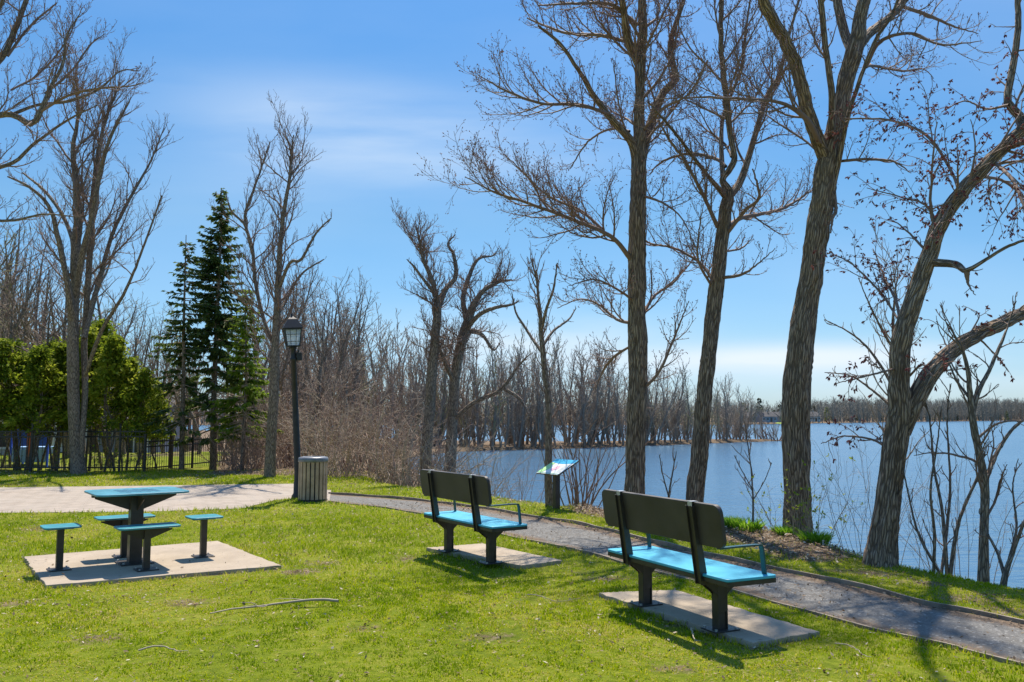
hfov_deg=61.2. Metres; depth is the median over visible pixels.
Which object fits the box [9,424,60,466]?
play structure
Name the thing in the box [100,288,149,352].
bare tree
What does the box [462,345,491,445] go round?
bare tree
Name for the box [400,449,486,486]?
thicket shrub
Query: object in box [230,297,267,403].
bare tree
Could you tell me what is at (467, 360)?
bare tree
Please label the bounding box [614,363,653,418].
bare tree
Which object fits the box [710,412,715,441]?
bare tree
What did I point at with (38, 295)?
bare tree
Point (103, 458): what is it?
undergrowth shrub
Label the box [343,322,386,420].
bare tree
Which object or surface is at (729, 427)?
bare tree
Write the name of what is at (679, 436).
bare tree
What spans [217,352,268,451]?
bare tree
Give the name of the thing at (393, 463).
thicket shrub
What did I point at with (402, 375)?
bare tree
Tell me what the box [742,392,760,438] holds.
bare tree
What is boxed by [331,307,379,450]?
bare tree
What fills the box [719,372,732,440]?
bare tree
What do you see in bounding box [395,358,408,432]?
bare tree
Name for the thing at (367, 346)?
bare tree
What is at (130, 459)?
undergrowth shrub
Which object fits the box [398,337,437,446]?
bare tree
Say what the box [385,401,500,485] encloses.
thicket shrub
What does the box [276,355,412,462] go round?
thicket shrub
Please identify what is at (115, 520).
picnic stool
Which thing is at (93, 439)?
door
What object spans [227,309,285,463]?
bare tree
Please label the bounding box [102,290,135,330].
bare tree
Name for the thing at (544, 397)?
bare tree
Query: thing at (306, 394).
bare tree
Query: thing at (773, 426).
bare tree
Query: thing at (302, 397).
bare tree
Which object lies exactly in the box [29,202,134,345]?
bare tree
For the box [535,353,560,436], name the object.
bare tree
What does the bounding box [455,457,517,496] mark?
thicket shrub
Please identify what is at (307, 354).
bare tree
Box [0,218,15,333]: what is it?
bare tree
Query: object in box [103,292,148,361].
bare tree
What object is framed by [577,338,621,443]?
bare tree
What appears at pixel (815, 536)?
daylily clump
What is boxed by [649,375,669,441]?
bare tree
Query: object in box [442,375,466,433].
bare tree
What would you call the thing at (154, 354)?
bare tree
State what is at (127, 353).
bare tree
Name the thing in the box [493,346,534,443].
bare tree
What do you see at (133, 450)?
window
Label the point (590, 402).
bare tree
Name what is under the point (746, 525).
daylily clump
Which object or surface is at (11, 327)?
bare tree
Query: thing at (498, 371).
bare tree
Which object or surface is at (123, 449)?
bare tree
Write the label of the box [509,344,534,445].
bare tree
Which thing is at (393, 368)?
bare tree
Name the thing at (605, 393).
bare tree
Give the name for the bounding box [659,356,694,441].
bare tree
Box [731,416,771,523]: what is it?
sapling
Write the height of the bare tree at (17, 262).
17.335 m
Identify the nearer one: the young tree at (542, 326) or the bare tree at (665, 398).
the young tree at (542, 326)
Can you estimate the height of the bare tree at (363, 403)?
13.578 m
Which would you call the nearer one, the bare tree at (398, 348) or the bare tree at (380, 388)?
the bare tree at (380, 388)
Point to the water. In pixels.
(724, 481)
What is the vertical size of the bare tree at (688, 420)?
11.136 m
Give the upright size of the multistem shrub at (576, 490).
2.353 m
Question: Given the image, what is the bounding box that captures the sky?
[0,0,1023,413]
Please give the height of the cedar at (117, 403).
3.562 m
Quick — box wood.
[186,395,1023,424]
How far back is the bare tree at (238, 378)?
52.81 m
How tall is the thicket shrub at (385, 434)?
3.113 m
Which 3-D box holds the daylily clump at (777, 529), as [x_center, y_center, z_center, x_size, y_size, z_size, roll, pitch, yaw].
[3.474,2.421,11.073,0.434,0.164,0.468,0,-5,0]
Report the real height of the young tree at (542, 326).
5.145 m
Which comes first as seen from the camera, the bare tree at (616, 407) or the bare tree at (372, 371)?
the bare tree at (372, 371)
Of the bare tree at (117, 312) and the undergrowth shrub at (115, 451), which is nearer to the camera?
the undergrowth shrub at (115, 451)
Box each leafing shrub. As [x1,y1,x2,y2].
[739,473,821,525]
[748,453,862,545]
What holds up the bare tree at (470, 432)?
on the ground at (510, 634)
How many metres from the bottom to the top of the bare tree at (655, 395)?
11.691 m
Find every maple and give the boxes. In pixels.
[0,0,156,228]
[5,25,182,474]
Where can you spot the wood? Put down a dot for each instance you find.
(858, 408)
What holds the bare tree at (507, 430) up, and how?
on the ground at (510, 634)
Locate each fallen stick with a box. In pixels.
[138,645,187,651]
[210,598,338,613]
[527,594,578,601]
[835,643,870,656]
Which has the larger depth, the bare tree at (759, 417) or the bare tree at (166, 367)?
the bare tree at (759, 417)
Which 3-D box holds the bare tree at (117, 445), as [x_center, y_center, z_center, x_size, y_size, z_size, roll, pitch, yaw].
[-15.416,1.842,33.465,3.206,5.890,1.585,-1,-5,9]
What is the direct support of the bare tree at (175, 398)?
on the ground at (510, 634)
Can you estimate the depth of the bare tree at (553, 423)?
97.73 m
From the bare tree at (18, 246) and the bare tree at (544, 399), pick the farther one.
the bare tree at (544, 399)
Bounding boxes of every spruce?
[140,241,211,468]
[160,188,269,469]
[205,289,283,469]
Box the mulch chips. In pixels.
[562,502,862,562]
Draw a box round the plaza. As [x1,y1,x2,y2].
[0,484,330,512]
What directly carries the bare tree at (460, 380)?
on the ground at (510, 634)
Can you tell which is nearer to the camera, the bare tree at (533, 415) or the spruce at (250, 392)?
the spruce at (250, 392)
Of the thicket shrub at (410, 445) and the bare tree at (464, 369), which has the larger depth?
the bare tree at (464, 369)
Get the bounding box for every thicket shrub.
[187,405,258,465]
[194,383,335,466]
[204,416,279,470]
[209,411,292,469]
[209,423,265,469]
[217,386,348,467]
[238,366,352,465]
[238,382,341,463]
[250,358,363,456]
[251,370,399,470]
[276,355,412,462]
[276,379,390,466]
[277,392,381,476]
[298,375,423,467]
[300,370,423,473]
[300,399,400,477]
[325,376,445,480]
[326,382,442,482]
[328,405,448,486]
[348,380,469,484]
[356,389,491,486]
[357,399,510,485]
[370,406,493,486]
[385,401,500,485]
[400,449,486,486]
[415,447,518,494]
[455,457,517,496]
[489,457,532,498]
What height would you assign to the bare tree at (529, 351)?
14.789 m
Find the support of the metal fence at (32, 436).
on the ground at (510, 634)
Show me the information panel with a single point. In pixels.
(556, 468)
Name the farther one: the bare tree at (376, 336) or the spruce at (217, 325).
the bare tree at (376, 336)
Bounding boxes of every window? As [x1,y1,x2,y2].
[0,421,12,448]
[121,430,148,452]
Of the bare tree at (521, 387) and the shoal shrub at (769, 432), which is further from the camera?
the shoal shrub at (769, 432)
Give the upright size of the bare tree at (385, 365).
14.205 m
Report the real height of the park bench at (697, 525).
0.915 m
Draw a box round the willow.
[811,0,1023,566]
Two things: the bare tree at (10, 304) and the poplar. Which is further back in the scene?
the bare tree at (10, 304)
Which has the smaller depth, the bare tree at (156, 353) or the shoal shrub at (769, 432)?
the bare tree at (156, 353)
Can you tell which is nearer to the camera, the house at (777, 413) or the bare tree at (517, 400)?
the bare tree at (517, 400)
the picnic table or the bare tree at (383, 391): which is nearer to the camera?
the picnic table
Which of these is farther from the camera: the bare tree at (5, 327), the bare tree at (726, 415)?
the bare tree at (726, 415)
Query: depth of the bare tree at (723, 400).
127.77 m
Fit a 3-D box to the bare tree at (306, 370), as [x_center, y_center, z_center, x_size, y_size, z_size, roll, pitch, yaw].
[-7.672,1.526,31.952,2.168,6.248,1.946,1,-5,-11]
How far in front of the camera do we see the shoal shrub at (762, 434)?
128.59 m
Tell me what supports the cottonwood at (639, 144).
on the ground at (510, 634)
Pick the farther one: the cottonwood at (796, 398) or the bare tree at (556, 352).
the bare tree at (556, 352)
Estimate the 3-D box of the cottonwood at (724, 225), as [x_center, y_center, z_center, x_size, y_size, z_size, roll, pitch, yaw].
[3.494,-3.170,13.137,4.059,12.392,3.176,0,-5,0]
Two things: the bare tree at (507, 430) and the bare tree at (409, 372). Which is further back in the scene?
the bare tree at (409, 372)
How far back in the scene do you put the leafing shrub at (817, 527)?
10.91 m
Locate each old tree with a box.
[391,197,483,469]
[427,241,534,472]
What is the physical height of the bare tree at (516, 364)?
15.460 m
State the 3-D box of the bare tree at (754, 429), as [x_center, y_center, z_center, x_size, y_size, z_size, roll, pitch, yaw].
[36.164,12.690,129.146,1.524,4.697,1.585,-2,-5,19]
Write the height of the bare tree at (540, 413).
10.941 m
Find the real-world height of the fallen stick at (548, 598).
0.038 m
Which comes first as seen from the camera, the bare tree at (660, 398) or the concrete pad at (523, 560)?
the concrete pad at (523, 560)
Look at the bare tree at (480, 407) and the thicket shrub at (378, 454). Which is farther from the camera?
the bare tree at (480, 407)
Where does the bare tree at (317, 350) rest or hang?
on the ground at (510, 634)
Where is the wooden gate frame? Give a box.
[142,423,173,468]
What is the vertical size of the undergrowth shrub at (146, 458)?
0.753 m
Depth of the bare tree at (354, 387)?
45.76 m
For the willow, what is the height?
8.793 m
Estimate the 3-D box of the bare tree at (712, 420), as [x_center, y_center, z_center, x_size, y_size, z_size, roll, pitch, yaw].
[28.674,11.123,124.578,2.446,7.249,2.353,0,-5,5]
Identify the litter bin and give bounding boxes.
[297,456,328,501]
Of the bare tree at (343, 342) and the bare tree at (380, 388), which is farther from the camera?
the bare tree at (380, 388)
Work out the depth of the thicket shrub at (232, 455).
24.33 m
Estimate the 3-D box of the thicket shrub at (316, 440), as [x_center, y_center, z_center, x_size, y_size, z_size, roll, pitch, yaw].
[-5.113,2.184,24.096,4.129,3.113,3.623,-3,-6,28]
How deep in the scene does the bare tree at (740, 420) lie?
121.19 m
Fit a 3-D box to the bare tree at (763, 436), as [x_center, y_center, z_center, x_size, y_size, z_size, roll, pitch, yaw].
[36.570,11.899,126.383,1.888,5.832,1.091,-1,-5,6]
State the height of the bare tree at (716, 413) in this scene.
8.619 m
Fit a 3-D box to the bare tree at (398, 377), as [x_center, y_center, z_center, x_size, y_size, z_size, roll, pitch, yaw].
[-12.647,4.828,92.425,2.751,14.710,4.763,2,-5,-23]
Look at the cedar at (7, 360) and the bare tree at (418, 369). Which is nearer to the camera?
the cedar at (7, 360)
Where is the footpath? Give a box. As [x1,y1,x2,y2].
[329,494,1023,661]
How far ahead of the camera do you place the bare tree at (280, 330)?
56.31 m
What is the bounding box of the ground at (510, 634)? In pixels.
[0,414,1023,681]
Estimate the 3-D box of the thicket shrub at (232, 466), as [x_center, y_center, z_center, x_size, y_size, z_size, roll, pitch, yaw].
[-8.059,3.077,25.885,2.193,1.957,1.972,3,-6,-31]
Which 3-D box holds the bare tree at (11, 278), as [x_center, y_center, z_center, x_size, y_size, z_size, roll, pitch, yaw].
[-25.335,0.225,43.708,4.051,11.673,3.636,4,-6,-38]
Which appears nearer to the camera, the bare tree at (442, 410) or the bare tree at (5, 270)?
the bare tree at (5, 270)
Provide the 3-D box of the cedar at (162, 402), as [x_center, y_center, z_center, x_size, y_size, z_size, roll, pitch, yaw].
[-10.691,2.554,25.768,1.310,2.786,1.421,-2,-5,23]
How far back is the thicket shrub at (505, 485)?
18.55 m
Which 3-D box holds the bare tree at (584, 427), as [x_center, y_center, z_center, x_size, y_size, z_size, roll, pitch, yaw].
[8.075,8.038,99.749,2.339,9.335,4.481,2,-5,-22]
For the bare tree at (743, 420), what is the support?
on the ground at (510, 634)
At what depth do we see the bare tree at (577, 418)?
98.98 m
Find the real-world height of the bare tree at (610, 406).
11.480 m
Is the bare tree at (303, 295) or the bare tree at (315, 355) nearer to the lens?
the bare tree at (303, 295)
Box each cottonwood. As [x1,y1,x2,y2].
[413,0,730,493]
[597,0,1007,538]
[619,0,838,501]
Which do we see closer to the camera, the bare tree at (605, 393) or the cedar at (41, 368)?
the cedar at (41, 368)
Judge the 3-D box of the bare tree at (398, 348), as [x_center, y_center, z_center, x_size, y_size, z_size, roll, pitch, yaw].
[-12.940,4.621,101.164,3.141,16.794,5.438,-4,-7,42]
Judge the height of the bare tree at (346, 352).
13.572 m
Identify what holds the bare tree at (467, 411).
on the ground at (510, 634)
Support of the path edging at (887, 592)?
on the ground at (510, 634)
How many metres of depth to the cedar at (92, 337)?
24.97 m
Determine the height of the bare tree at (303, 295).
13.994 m
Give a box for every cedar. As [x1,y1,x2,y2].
[0,338,37,437]
[0,351,50,469]
[1,335,26,466]
[2,342,67,470]
[17,339,80,470]
[21,337,68,469]
[42,336,101,469]
[43,326,131,470]
[46,314,124,469]
[80,330,143,471]
[93,353,149,469]
[116,367,167,469]
[132,380,174,468]
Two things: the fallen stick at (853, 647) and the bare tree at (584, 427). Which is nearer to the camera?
the fallen stick at (853, 647)
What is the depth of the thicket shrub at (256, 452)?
24.74 m
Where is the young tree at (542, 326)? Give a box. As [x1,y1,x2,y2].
[509,243,575,505]
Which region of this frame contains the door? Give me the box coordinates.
[92,427,97,451]
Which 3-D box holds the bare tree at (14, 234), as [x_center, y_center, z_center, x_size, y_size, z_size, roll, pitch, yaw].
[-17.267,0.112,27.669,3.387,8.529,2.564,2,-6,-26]
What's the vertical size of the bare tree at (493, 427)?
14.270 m
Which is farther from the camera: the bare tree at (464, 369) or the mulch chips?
the bare tree at (464, 369)
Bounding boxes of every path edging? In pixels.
[328,492,1023,623]
[329,500,1023,666]
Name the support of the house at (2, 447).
on the ground at (510, 634)
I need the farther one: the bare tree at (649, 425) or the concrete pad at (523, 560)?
the bare tree at (649, 425)
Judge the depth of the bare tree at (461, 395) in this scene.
101.63 m
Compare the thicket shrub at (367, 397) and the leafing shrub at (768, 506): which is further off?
the thicket shrub at (367, 397)
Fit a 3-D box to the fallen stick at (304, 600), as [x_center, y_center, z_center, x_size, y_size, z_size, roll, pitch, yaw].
[-1.914,2.114,6.957,1.004,0.042,0.250,2,-5,-25]
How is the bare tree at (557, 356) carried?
on the ground at (510, 634)
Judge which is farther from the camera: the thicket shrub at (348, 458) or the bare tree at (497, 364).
the bare tree at (497, 364)
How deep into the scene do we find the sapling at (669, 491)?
12.47 m
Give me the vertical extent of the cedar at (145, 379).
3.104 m
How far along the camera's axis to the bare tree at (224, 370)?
70.05 m
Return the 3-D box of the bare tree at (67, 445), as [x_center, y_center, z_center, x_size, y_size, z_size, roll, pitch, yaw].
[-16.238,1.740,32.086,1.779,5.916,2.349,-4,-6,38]
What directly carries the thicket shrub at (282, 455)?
on the ground at (510, 634)
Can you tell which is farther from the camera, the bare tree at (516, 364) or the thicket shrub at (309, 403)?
the bare tree at (516, 364)
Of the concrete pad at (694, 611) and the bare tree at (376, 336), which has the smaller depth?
the concrete pad at (694, 611)
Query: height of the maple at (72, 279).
13.292 m
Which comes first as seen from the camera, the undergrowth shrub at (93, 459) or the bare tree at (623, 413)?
the undergrowth shrub at (93, 459)
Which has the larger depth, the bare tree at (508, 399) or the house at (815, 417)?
the house at (815, 417)
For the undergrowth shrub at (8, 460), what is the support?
on the ground at (510, 634)
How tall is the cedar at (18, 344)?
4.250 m
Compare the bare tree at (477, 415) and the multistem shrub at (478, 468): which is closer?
the multistem shrub at (478, 468)
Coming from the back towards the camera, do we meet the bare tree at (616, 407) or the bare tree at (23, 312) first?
the bare tree at (616, 407)
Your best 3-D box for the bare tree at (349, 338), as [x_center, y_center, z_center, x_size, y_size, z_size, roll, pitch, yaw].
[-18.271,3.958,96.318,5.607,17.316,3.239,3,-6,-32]
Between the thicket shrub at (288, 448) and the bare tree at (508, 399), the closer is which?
the thicket shrub at (288, 448)
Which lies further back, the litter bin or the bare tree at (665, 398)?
the bare tree at (665, 398)
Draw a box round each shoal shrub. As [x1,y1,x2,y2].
[754,428,770,438]
[761,420,781,440]
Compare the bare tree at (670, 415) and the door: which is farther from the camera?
the bare tree at (670, 415)
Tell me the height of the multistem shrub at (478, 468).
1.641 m
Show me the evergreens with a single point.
(760, 401)
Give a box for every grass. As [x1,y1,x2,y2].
[0,468,603,513]
[0,510,983,582]
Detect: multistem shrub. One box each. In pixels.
[422,424,542,497]
[482,442,560,501]
[523,383,656,507]
[801,427,940,563]
[813,426,1023,583]
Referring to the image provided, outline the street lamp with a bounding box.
[281,313,302,498]
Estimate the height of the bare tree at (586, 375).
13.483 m
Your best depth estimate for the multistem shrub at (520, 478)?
16.64 m
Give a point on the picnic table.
(135, 502)
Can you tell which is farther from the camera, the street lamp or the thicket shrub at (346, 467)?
the thicket shrub at (346, 467)
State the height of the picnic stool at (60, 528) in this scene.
0.432 m
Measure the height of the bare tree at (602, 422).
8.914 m
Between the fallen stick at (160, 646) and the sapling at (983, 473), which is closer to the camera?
the fallen stick at (160, 646)
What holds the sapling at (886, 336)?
on the ground at (510, 634)
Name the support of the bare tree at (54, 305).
on the ground at (510, 634)
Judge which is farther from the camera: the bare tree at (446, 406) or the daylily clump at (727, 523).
the bare tree at (446, 406)
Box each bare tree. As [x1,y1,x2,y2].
[0,191,33,350]
[0,196,55,331]
[0,206,61,346]
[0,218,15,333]
[0,222,31,333]
[0,229,94,444]
[0,230,80,350]
[0,239,49,350]
[0,240,54,351]
[0,247,18,326]
[0,247,66,456]
[0,253,49,351]
[0,254,35,347]
[0,264,67,469]
[0,281,24,337]
[6,216,107,348]
[9,270,51,340]
[23,246,98,343]
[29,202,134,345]
[30,280,66,340]
[37,262,80,341]
[44,285,83,332]
[51,316,113,457]
[52,253,142,468]
[54,310,116,453]
[57,293,111,466]
[97,312,133,452]
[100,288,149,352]
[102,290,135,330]
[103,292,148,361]
[106,315,155,456]
[114,291,158,355]
[121,318,166,453]
[122,304,171,458]
[139,322,174,396]
[140,322,179,453]
[140,325,172,392]
[145,304,200,452]
[149,343,178,415]
[154,331,188,451]
[156,302,204,450]
[162,306,200,453]
[191,352,219,450]
[201,309,250,446]
[201,341,241,449]
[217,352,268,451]
[220,309,262,449]
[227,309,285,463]
[229,333,250,438]
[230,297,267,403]
[232,250,322,407]
[235,284,282,451]
[238,318,287,449]
[253,237,334,443]
[255,350,297,424]
[257,268,299,435]
[259,320,289,445]
[262,259,362,419]
[267,247,327,449]
[267,302,328,416]
[268,289,318,456]
[279,294,315,438]
[279,304,331,455]
[281,282,330,447]
[282,272,351,441]
[287,272,376,427]
[288,267,378,439]
[296,275,348,451]
[299,311,324,425]
[310,309,363,444]
[315,269,397,444]
[325,293,402,447]
[325,300,373,409]
[327,274,386,431]
[327,326,416,440]
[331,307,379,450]
[332,299,364,411]
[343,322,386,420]
[350,360,369,435]
[354,313,396,441]
[354,328,394,415]
[355,334,373,417]
[364,345,384,418]
[367,302,401,440]
[369,330,451,429]
[370,354,394,437]
[372,324,429,445]
[378,328,446,439]
[382,319,409,442]
[387,310,412,409]
[394,339,440,445]
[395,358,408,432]
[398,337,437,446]
[400,325,458,446]
[404,352,426,446]
[405,343,415,408]
[421,330,455,446]
[423,342,470,436]
[426,358,443,444]
[436,367,469,442]
[437,357,478,445]
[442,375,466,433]
[452,352,471,440]
[458,329,490,444]
[459,365,504,444]
[459,368,484,446]
[460,339,484,445]
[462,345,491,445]
[464,352,503,447]
[470,359,487,435]
[481,320,519,446]
[481,345,521,445]
[483,363,517,446]
[485,332,507,443]
[485,352,521,443]
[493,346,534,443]
[500,350,517,444]
[504,326,526,442]
[505,362,540,446]
[508,349,532,445]
[508,365,533,433]
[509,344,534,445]
[517,357,557,446]
[520,327,539,443]
[520,356,560,445]
[520,373,563,443]
[523,360,544,445]
[526,384,544,441]
[527,357,560,435]
[531,354,543,424]
[533,330,561,429]
[535,344,562,444]
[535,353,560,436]
[547,340,584,442]
[547,355,607,445]
[552,325,578,438]
[552,357,613,444]
[564,349,627,444]
[565,336,602,442]
[568,345,613,442]
[570,372,596,445]
[576,355,598,435]
[577,329,613,443]
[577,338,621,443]
[585,365,602,436]
[591,368,626,444]
[597,384,610,443]
[600,366,621,439]
[601,349,624,442]
[604,340,628,444]
[611,368,625,441]
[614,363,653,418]
[617,380,627,438]
[620,378,628,430]
[621,385,662,443]
[646,364,652,442]
[646,372,683,442]
[646,389,663,440]
[647,363,669,440]
[647,397,664,441]
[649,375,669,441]
[654,363,674,441]
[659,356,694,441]
[659,366,671,439]
[659,399,685,442]
[668,391,676,437]
[669,387,683,440]
[670,382,686,440]
[674,384,690,439]
[677,391,689,435]
[678,362,694,441]
[689,411,692,439]
[690,380,696,419]
[710,374,740,438]
[710,403,715,438]
[710,408,734,440]
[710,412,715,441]
[711,388,725,439]
[712,383,721,439]
[713,388,753,439]
[715,408,736,439]
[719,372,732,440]
[722,385,752,437]
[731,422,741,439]
[732,384,745,439]
[732,396,739,430]
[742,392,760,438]
[746,407,755,439]
[752,414,757,438]
[755,402,766,428]
[759,403,766,438]
[769,411,778,439]
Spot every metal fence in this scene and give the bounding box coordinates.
[0,424,145,471]
[143,432,255,471]
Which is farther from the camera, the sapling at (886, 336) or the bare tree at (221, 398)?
the bare tree at (221, 398)
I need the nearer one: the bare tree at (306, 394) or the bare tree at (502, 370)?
the bare tree at (306, 394)
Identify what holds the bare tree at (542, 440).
on the ground at (510, 634)
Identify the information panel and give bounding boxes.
[537,459,578,508]
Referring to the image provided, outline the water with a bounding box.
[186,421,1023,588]
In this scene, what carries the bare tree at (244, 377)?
on the ground at (510, 634)
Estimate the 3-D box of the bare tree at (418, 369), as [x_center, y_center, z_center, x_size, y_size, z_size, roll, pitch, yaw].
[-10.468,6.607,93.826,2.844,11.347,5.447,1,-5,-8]
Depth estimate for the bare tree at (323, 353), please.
28.20 m
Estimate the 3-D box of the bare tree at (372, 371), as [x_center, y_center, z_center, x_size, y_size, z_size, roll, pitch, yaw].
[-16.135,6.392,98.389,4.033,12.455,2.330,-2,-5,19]
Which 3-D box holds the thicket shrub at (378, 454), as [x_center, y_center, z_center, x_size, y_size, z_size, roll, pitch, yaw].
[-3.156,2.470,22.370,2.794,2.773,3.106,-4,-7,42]
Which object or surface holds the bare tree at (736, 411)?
on the ground at (510, 634)
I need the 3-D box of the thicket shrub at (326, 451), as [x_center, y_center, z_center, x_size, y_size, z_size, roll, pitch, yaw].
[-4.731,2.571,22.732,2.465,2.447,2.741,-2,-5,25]
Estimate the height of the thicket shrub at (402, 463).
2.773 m
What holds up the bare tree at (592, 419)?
on the ground at (510, 634)
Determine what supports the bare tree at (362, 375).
on the ground at (510, 634)
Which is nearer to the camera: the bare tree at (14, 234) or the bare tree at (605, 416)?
the bare tree at (14, 234)
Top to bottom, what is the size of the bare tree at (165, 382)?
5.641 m
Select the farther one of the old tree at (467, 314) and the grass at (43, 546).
the old tree at (467, 314)
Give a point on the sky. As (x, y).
(379, 83)
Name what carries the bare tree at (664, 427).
on the ground at (510, 634)
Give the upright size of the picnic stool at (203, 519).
0.432 m
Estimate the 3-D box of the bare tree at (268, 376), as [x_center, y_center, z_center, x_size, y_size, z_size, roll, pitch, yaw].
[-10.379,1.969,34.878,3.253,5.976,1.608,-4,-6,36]
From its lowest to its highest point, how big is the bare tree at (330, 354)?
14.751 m
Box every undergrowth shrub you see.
[0,448,22,468]
[51,446,69,471]
[85,447,104,469]
[89,443,117,471]
[92,448,136,471]
[121,449,142,470]
[136,447,165,467]
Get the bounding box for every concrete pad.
[24,541,280,588]
[427,543,561,568]
[599,590,819,647]
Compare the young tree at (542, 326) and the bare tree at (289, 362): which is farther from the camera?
the bare tree at (289, 362)
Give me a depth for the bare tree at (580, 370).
103.94 m
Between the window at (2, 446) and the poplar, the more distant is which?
the window at (2, 446)
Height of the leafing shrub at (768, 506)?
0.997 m
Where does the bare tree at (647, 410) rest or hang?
on the ground at (510, 634)
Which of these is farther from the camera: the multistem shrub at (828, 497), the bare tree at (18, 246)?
the bare tree at (18, 246)
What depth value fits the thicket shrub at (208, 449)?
27.48 m
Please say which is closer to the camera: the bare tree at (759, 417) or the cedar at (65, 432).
the cedar at (65, 432)
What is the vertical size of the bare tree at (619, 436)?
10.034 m
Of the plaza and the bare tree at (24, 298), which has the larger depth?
the bare tree at (24, 298)
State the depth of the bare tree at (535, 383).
103.03 m
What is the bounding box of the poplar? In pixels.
[210,91,331,476]
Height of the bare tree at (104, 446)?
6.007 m
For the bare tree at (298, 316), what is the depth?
43.03 m
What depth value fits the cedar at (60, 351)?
25.16 m
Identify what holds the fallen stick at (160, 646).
on the ground at (510, 634)
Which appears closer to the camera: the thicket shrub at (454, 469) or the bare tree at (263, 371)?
the thicket shrub at (454, 469)
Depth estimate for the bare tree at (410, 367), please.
94.96 m
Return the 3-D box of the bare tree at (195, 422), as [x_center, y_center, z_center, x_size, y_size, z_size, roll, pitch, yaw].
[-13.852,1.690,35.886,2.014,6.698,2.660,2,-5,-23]
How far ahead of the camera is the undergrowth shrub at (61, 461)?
24.47 m
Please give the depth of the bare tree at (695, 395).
123.09 m
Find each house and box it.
[0,406,106,454]
[92,397,186,452]
[754,410,777,421]
[773,411,780,421]
[810,411,820,421]
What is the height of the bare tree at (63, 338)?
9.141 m
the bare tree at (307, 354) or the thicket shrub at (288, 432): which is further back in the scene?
the bare tree at (307, 354)
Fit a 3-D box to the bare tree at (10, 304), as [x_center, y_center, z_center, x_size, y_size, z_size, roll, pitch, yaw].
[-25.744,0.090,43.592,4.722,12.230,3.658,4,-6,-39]
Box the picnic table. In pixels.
[84,486,188,565]
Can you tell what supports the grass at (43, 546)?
on the ground at (510, 634)
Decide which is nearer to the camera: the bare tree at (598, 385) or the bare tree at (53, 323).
the bare tree at (53, 323)
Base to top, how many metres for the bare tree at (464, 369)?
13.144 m
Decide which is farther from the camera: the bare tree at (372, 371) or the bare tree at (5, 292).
the bare tree at (372, 371)
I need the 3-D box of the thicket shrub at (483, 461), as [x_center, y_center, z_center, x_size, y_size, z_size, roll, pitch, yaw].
[-2.063,3.098,22.735,4.129,3.113,3.623,0,-5,-1]
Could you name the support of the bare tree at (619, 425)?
on the ground at (510, 634)
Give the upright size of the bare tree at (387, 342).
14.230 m
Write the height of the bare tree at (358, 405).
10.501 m
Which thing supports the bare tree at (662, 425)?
on the ground at (510, 634)
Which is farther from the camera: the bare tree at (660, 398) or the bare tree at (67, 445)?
the bare tree at (660, 398)
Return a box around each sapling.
[659,445,679,497]
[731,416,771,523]
[823,222,931,459]
[902,378,990,576]
[913,292,1023,582]
[974,459,1023,586]
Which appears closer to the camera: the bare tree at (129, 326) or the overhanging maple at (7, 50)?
the overhanging maple at (7, 50)
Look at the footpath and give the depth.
7.32 m
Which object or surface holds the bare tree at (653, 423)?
on the ground at (510, 634)
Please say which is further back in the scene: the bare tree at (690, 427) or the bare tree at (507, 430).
the bare tree at (690, 427)
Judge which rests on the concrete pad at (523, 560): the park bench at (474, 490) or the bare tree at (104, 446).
the park bench at (474, 490)
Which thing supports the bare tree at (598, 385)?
on the ground at (510, 634)
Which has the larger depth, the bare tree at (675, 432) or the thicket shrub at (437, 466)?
the bare tree at (675, 432)
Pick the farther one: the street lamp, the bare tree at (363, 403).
the bare tree at (363, 403)
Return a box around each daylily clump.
[724,516,743,527]
[728,515,770,531]
[768,523,797,536]
[791,527,835,545]
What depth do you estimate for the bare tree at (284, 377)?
38.81 m
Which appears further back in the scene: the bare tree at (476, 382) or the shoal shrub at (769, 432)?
the shoal shrub at (769, 432)
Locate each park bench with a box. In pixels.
[420,469,527,564]
[602,489,775,633]
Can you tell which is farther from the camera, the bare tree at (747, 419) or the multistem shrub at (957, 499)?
the bare tree at (747, 419)
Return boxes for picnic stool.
[40,523,81,571]
[94,513,155,557]
[114,522,180,571]
[185,514,223,557]
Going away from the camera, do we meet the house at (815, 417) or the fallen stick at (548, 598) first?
the fallen stick at (548, 598)
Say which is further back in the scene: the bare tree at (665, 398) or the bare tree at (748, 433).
the bare tree at (748, 433)
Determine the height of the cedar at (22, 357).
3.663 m
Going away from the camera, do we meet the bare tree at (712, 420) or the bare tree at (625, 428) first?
the bare tree at (625, 428)
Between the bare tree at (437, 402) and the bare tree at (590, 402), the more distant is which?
the bare tree at (590, 402)
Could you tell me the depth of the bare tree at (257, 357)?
41.43 m
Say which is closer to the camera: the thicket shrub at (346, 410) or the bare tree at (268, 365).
the thicket shrub at (346, 410)
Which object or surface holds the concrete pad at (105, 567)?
on the ground at (510, 634)
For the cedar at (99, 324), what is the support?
on the ground at (510, 634)
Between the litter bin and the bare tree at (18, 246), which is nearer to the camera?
the litter bin
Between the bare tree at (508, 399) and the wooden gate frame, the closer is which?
the wooden gate frame
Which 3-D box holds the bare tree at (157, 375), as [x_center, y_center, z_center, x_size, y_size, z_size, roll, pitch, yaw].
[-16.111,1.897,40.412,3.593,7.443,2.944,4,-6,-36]
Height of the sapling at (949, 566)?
2.453 m
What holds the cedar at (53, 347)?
on the ground at (510, 634)
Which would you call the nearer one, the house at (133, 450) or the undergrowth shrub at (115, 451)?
the undergrowth shrub at (115, 451)

